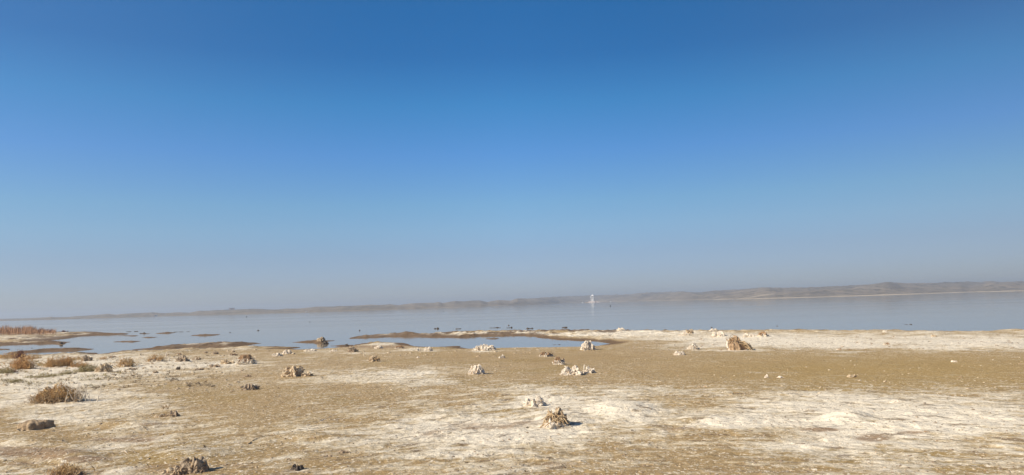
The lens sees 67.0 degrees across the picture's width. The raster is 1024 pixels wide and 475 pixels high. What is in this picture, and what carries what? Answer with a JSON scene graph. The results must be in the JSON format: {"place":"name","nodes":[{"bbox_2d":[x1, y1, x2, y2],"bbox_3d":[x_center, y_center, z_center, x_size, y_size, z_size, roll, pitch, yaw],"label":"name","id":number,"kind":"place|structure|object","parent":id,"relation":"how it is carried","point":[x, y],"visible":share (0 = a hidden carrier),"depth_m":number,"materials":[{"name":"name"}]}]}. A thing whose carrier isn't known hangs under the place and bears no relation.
{"place":"outdoors","nodes":[
{"label":"outdoors","id":0,"kind":"place"},
{"bbox_2d":[0,329,1023,474],"bbox_3d":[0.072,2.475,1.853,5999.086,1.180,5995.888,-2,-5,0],"label":"ground","id":1,"kind":"structure","parent":0,"point":[712,366],"depth_m":13.84,"materials":[{"name":"beige sand"}]},
{"bbox_2d":[0,365,14,373],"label":"dry bush","id":2,"kind":"object","parent":1,"relation":"on","point":[3,371],"visible":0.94,"depth_m":28.55,"materials":[{"name":"brown plant"}]},
{"bbox_2d":[0,349,17,358],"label":"dry bush","id":3,"kind":"object","parent":1,"relation":"on","point":[4,355],"visible":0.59,"depth_m":39.41,"materials":[{"name":"plant"}]},
{"bbox_2d":[2,377,25,383],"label":"dry bush","id":4,"kind":"object","parent":1,"relation":"on","point":[13,381],"visible":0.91,"depth_m":23.76,"materials":[{"name":"brown plant"}]},
{"bbox_2d":[7,349,30,358],"bbox_3d":[-24.703,5.873,39.005,1.420,0.567,1.034,-2,-5,0],"label":"dry bush","id":5,"kind":"object","parent":1,"relation":"on","point":[19,353],"visible":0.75,"depth_m":38.88,"materials":[{"name":"brown plant"}]},
{"bbox_2d":[0,354,43,369],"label":"dry bush","id":6,"kind":"object","parent":1,"relation":"on","point":[24,364],"visible":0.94,"depth_m":30.72,"materials":[{"name":"brown plant"}]},
{"bbox_2d":[0,323,56,334],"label":"reeds","id":7,"kind":"object","parent":1,"relation":"on","point":[11,330],"visible":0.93,"depth_m":98.42,"materials":[{"name":"plant"}]},
{"bbox_2d":[9,373,52,378],"bbox_3d":[-15.818,4.606,25.640,1.536,0.233,0.799,-3,-5,13],"label":"dry bush","id":8,"kind":"object","parent":1,"relation":"on","point":[37,376],"visible":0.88,"depth_m":25.65,"materials":[{"name":"beige plant"}]},
{"bbox_2d":[27,354,42,358],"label":"dry bush","id":9,"kind":"object","parent":1,"relation":"on","point":[35,357],"visible":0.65,"depth_m":38.51,"materials":[{"name":"plant"}]},
{"bbox_2d":[16,419,55,430],"bbox_3d":[-8.093,3.193,13.172,0.637,0.195,0.359,1,-6,-31],"label":"rock","id":10,"kind":"object","parent":1,"relation":"on","point":[33,424],"visible":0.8,"depth_m":13.06,"materials":[{"name":"beige stone"}]},
{"bbox_2d":[38,356,66,366],"bbox_3d":[-18.881,5.106,31.785,1.524,0.629,1.055,-2,-5,0],"label":"dry bush","id":11,"kind":"object","parent":1,"relation":"on","point":[53,363],"visible":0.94,"depth_m":31.63,"materials":[{"name":"plant"}]},
{"bbox_2d":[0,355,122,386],"bbox_3d":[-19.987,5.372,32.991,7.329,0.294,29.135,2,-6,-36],"label":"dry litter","id":12,"kind":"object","parent":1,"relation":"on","point":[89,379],"visible":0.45,"depth_m":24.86,"materials":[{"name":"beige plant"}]},
{"bbox_2d":[23,380,101,404],"bbox_3d":[-10.025,3.541,17.363,1.768,0.700,1.056,-2,-5,0],"label":"dry shrub","id":13,"kind":"object","parent":1,"relation":"on","point":[62,393],"visible":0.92,"depth_m":17.21,"materials":[{"name":"plant"}]},
{"bbox_2d":[43,355,82,366],"bbox_3d":[-18.643,5.146,32.121,1.264,0.621,1.415,-3,-5,19],"label":"dry bush","id":14,"kind":"object","parent":1,"relation":"on","point":[68,360],"visible":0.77,"depth_m":32.12,"materials":[{"name":"brown plant"}]},
{"bbox_2d":[33,460,103,474],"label":"dry bush","id":15,"kind":"object","parent":1,"relation":"on","point":[64,469],"visible":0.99,"depth_m":8.95,"materials":[{"name":"plant"}]},
{"bbox_2d":[58,360,91,367],"bbox_3d":[-17.455,5.090,31.108,1.361,0.385,0.800,-3,-5,17],"label":"dry bush","id":16,"kind":"object","parent":1,"relation":"on","point":[78,365],"visible":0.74,"depth_m":30.99,"materials":[{"name":"brown plant"}]},
{"bbox_2d":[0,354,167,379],"bbox_3d":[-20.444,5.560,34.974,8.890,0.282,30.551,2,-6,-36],"label":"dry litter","id":17,"kind":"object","parent":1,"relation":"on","point":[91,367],"visible":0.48,"depth_m":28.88,"materials":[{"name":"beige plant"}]},
{"bbox_2d":[74,364,95,372],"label":"dry bush","id":18,"kind":"object","parent":1,"relation":"on","point":[80,369],"visible":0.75,"depth_m":27.79,"materials":[{"name":"brown plant"}]},
{"bbox_2d":[82,355,92,360],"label":"salt mound","id":19,"kind":"object","parent":1,"relation":"on","point":[86,358],"visible":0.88,"depth_m":35.47,"materials":[{"name":"beige stone"}]},
{"bbox_2d":[92,363,113,371],"bbox_3d":[-14.504,4.644,27.521,0.698,0.367,0.598,-2,-5,0],"label":"salt mound","id":20,"kind":"object","parent":1,"relation":"on","point":[104,367],"visible":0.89,"depth_m":27.39,"materials":[{"name":"beige stone"}]},
{"bbox_2d":[0,355,213,391],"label":"dry litter","id":21,"kind":"object","parent":1,"relation":"on","point":[171,380],"visible":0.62,"depth_m":23.84,"materials":[{"name":"brown plant"}]},
{"bbox_2d":[1,359,244,392],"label":"mud lumps","id":22,"kind":"object","parent":1,"relation":"on","point":[236,381],"visible":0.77,"depth_m":23.05,"materials":[{"name":"brown soil"}]},
{"bbox_2d":[112,355,144,366],"bbox_3d":[-15.156,4.882,30.355,0.942,0.587,1.235,-4,-5,25],"label":"dry bush","id":23,"kind":"object","parent":1,"relation":"on","point":[126,362],"visible":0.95,"depth_m":30.29,"materials":[{"name":"plant"}]},
{"bbox_2d":[140,353,170,361],"bbox_3d":[-15.444,5.205,33.572,1.193,0.513,1.284,2,-6,-40],"label":"dry bush","id":24,"kind":"object","parent":1,"relation":"on","point":[154,359],"visible":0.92,"depth_m":33.43,"materials":[{"name":"plant"}]},
{"bbox_2d":[154,413,168,416],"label":"salt mound","id":25,"kind":"object","parent":1,"relation":"on","point":[162,415],"visible":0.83,"depth_m":14.11,"materials":[{"name":"beige stone"}]},
{"bbox_2d":[158,465,187,474],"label":"shrub stump","id":26,"kind":"object","parent":1,"relation":"on","point":[176,470],"visible":0.99,"depth_m":8.89,"materials":[{"name":"beige stone"}]},
{"bbox_2d":[168,410,179,416],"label":"salt mound","id":27,"kind":"object","parent":1,"relation":"on","point":[174,413],"visible":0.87,"depth_m":14.06,"materials":[{"name":"beige stone"}]},
{"bbox_2d":[175,355,189,361],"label":"salt mound","id":28,"kind":"object","parent":1,"relation":"on","point":[182,358],"visible":0.9,"depth_m":32.73,"materials":[{"name":"beige stone"}]},
{"bbox_2d":[179,455,208,473],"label":"shrub stump","id":29,"kind":"object","parent":1,"relation":"on","point":[194,465],"visible":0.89,"depth_m":8.97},
{"bbox_2d":[219,359,234,364],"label":"salt mound","id":30,"kind":"object","parent":1,"relation":"on","point":[225,361],"visible":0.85,"depth_m":30.22,"materials":[{"name":"white stone"}]},
{"bbox_2d":[235,354,256,364],"bbox_3d":[-10.184,4.697,29.696,0.925,0.416,0.697,-2,-5,0],"label":"salt mound","id":31,"kind":"object","parent":1,"relation":"on","point":[245,359],"visible":0.89,"depth_m":29.52,"materials":[{"name":"beige stone"}]},
{"bbox_2d":[241,384,259,390],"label":"salt mound","id":32,"kind":"object","parent":1,"relation":"on","point":[250,387],"visible":0.94,"depth_m":18.68,"materials":[{"name":"beige stone"}]},
{"bbox_2d":[4,335,554,357],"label":"salt lumps","id":33,"kind":"object","parent":1,"relation":"on","point":[338,348],"visible":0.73,"depth_m":36.02,"materials":[{"name":"white stone"}]},
{"bbox_2d":[282,350,292,353],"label":"salt mound","id":34,"kind":"object","parent":1,"relation":"on","point":[287,352],"visible":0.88,"depth_m":36.50,"materials":[{"name":"white stone"}]},
{"bbox_2d":[281,366,304,376],"bbox_3d":[-6.357,3.883,22.404,0.631,0.363,0.585,-4,-5,22],"label":"salt mound","id":35,"kind":"object","parent":1,"relation":"on","point":[293,371],"visible":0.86,"depth_m":22.26,"materials":[{"name":"beige stone"}]},
{"bbox_2d":[290,464,303,470],"bbox_3d":[-2.486,2.661,8.940,0.158,0.093,0.132,-3,-5,15],"label":"mud clod","id":36,"kind":"object","parent":1,"relation":"on","point":[297,467],"visible":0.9,"depth_m":8.92,"materials":[{"name":"grey soil"}]},
{"bbox_2d":[300,371,312,375],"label":"salt mound","id":37,"kind":"object","parent":1,"relation":"on","point":[307,373],"visible":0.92,"depth_m":22.23,"materials":[{"name":"beige stone"}]},
{"bbox_2d":[5,385,654,474],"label":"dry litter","id":38,"kind":"object","parent":1,"relation":"on","point":[353,442],"visible":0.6,"depth_m":10.76,"materials":[{"name":"brown plant"}]},
{"bbox_2d":[347,347,358,351],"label":"salt mound","id":39,"kind":"object","parent":1,"relation":"on","point":[353,349],"visible":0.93,"depth_m":36.52,"materials":[{"name":"brown stone"}]},
{"bbox_2d":[369,355,379,361],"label":"salt mound","id":40,"kind":"object","parent":1,"relation":"on","point":[372,358],"visible":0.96,"depth_m":28.48,"materials":[{"name":"beige stone"}]},
{"bbox_2d":[468,364,485,373],"bbox_3d":[-0.973,3.677,21.525,0.533,0.302,0.437,-2,-5,0],"label":"salt mound","id":41,"kind":"object","parent":1,"relation":"on","point":[475,369],"visible":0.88,"depth_m":21.41,"materials":[{"name":"white stone"}]},
{"bbox_2d":[473,344,496,350],"bbox_3d":[-1.282,4.955,34.824,0.927,0.325,0.949,1,-6,-30],"label":"salt mound","id":42,"kind":"object","parent":1,"relation":"on","point":[483,347],"visible":0.92,"depth_m":34.61,"materials":[{"name":"white stone"}]},
{"bbox_2d":[0,355,1022,474],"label":"salt crumbs","id":43,"kind":"object","parent":1,"relation":"on","point":[762,467],"visible":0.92,"depth_m":9.78,"materials":[{"name":"white"}]},
{"bbox_2d":[523,396,547,406],"bbox_3d":[0.421,2.977,13.965,0.450,0.223,0.385,-2,-5,0],"label":"salt mound","id":44,"kind":"object","parent":1,"relation":"on","point":[538,401],"visible":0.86,"depth_m":13.89,"materials":[{"name":"white stone"}]},
{"bbox_2d":[539,352,552,356],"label":"salt mound","id":45,"kind":"object","parent":1,"relation":"on","point":[545,354],"visible":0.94,"depth_m":28.74,"materials":[{"name":"beige stone"}]},
{"bbox_2d":[538,407,571,428],"bbox_3d":[0.640,2.714,11.555,0.518,0.355,0.458,-2,-5,0],"label":"shrub stump","id":46,"kind":"object","parent":1,"relation":"on","point":[557,418],"visible":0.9,"depth_m":11.51,"materials":[{"name":"beige stone"}]},
{"bbox_2d":[552,356,564,364],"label":"salt mound","id":47,"kind":"object","parent":1,"relation":"on","point":[557,361],"visible":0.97,"depth_m":24.08,"materials":[{"name":"beige stone"}]},
{"bbox_2d":[559,365,582,375],"bbox_3d":[1.562,3.485,20.240,0.591,0.285,0.474,-3,-5,16],"label":"salt mound","id":48,"kind":"object","parent":1,"relation":"on","point":[568,371],"visible":0.95,"depth_m":20.09,"materials":[{"name":"white stone"}]},
{"bbox_2d":[580,340,595,349],"bbox_3d":[3.156,4.538,32.481,0.706,0.443,0.545,-1,-5,-13],"label":"salt mound","id":49,"kind":"object","parent":1,"relation":"on","point":[587,345],"visible":0.96,"depth_m":32.31,"materials":[{"name":"white stone"}]},
{"bbox_2d":[582,366,595,373],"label":"salt mound","id":50,"kind":"object","parent":1,"relation":"on","point":[589,369],"visible":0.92,"depth_m":20.49,"materials":[{"name":"white stone"}]},
{"bbox_2d":[261,357,1023,397],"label":"salt lumps","id":51,"kind":"object","parent":1,"relation":"on","point":[694,380],"visible":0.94,"depth_m":17.52,"materials":[{"name":"beige stone"}]},
{"bbox_2d":[674,351,684,354],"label":"salt mound","id":52,"kind":"object","parent":1,"relation":"on","point":[679,353],"visible":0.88,"depth_m":27.46,"materials":[{"name":"white stone"}]},
{"bbox_2d":[686,329,693,333],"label":"salt mound","id":53,"kind":"object","parent":1,"relation":"on","point":[690,331],"visible":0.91,"depth_m":45.23,"materials":[{"name":"beige stone"}]},
{"bbox_2d":[687,343,699,349],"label":"salt mound","id":54,"kind":"object","parent":1,"relation":"on","point":[693,346],"visible":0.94,"depth_m":30.55,"materials":[{"name":"white stone"}]},
{"bbox_2d":[711,331,725,336],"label":"salt mound","id":55,"kind":"object","parent":1,"relation":"on","point":[718,333],"visible":0.98,"depth_m":39.85,"materials":[{"name":"white stone"}]},
{"bbox_2d":[726,335,752,349],"bbox_3d":[8.592,4.013,29.288,0.997,0.655,0.691,-2,-5,0],"label":"shrub stump","id":56,"kind":"object","parent":1,"relation":"on","point":[735,343],"visible":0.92,"depth_m":29.18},
{"bbox_2d":[743,333,755,336],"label":"salt mound","id":57,"kind":"object","parent":1,"relation":"on","point":[747,335],"visible":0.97,"depth_m":38.91,"materials":[{"name":"white stone"}]},
{"bbox_2d":[757,331,768,336],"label":"salt mound","id":58,"kind":"object","parent":1,"relation":"on","point":[762,334],"visible":0.98,"depth_m":38.35,"materials":[{"name":"beige stone"}]},
{"bbox_2d":[0,291,1023,354],"bbox_3d":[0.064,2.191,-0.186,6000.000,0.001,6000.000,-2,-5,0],"label":"lake water","id":59,"kind":"structure","parent":0,"point":[977,311],"depth_m":91.56,"materials":[{"name":"blue liquid"}]},
{"bbox_2d":[585,294,597,302],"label":"watchtower","id":60,"kind":"structure","parent":59,"relation":"in","point":[592,297],"depth_m":1088.55,"materials":[{"name":"concrete"}]},
{"bbox_2d":[0,281,1023,320],"bbox_3d":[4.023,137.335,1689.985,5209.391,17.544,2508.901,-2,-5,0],"label":"hills","id":61,"kind":"structure","parent":0,"point":[887,288],"depth_m":793.93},
{"bbox_2d":[0,0,1023,318],"label":"sky","id":62,"kind":"structure","parent":0,"point":[157,156],"materials":[{"name":"blue"}]},
{"bbox_2d":[8,355,1022,474],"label":"mud crumbs","id":63,"kind":"object","parent":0,"point":[999,468],"visible":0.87,"depth_m":9.95,"materials":[{"name":"brown soil"}]},
{"bbox_2d":[568,334,1018,351],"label":"mud lumps","id":64,"kind":"object","parent":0,"point":[819,338],"visible":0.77,"depth_m":30.94,"materials":[{"name":"brown soil"}]},
{"bbox_2d":[591,333,1019,350],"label":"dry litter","id":65,"kind":"object","parent":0,"point":[845,339],"visible":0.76,"depth_m":33.33,"materials":[{"name":"brown plant"}]}
]}

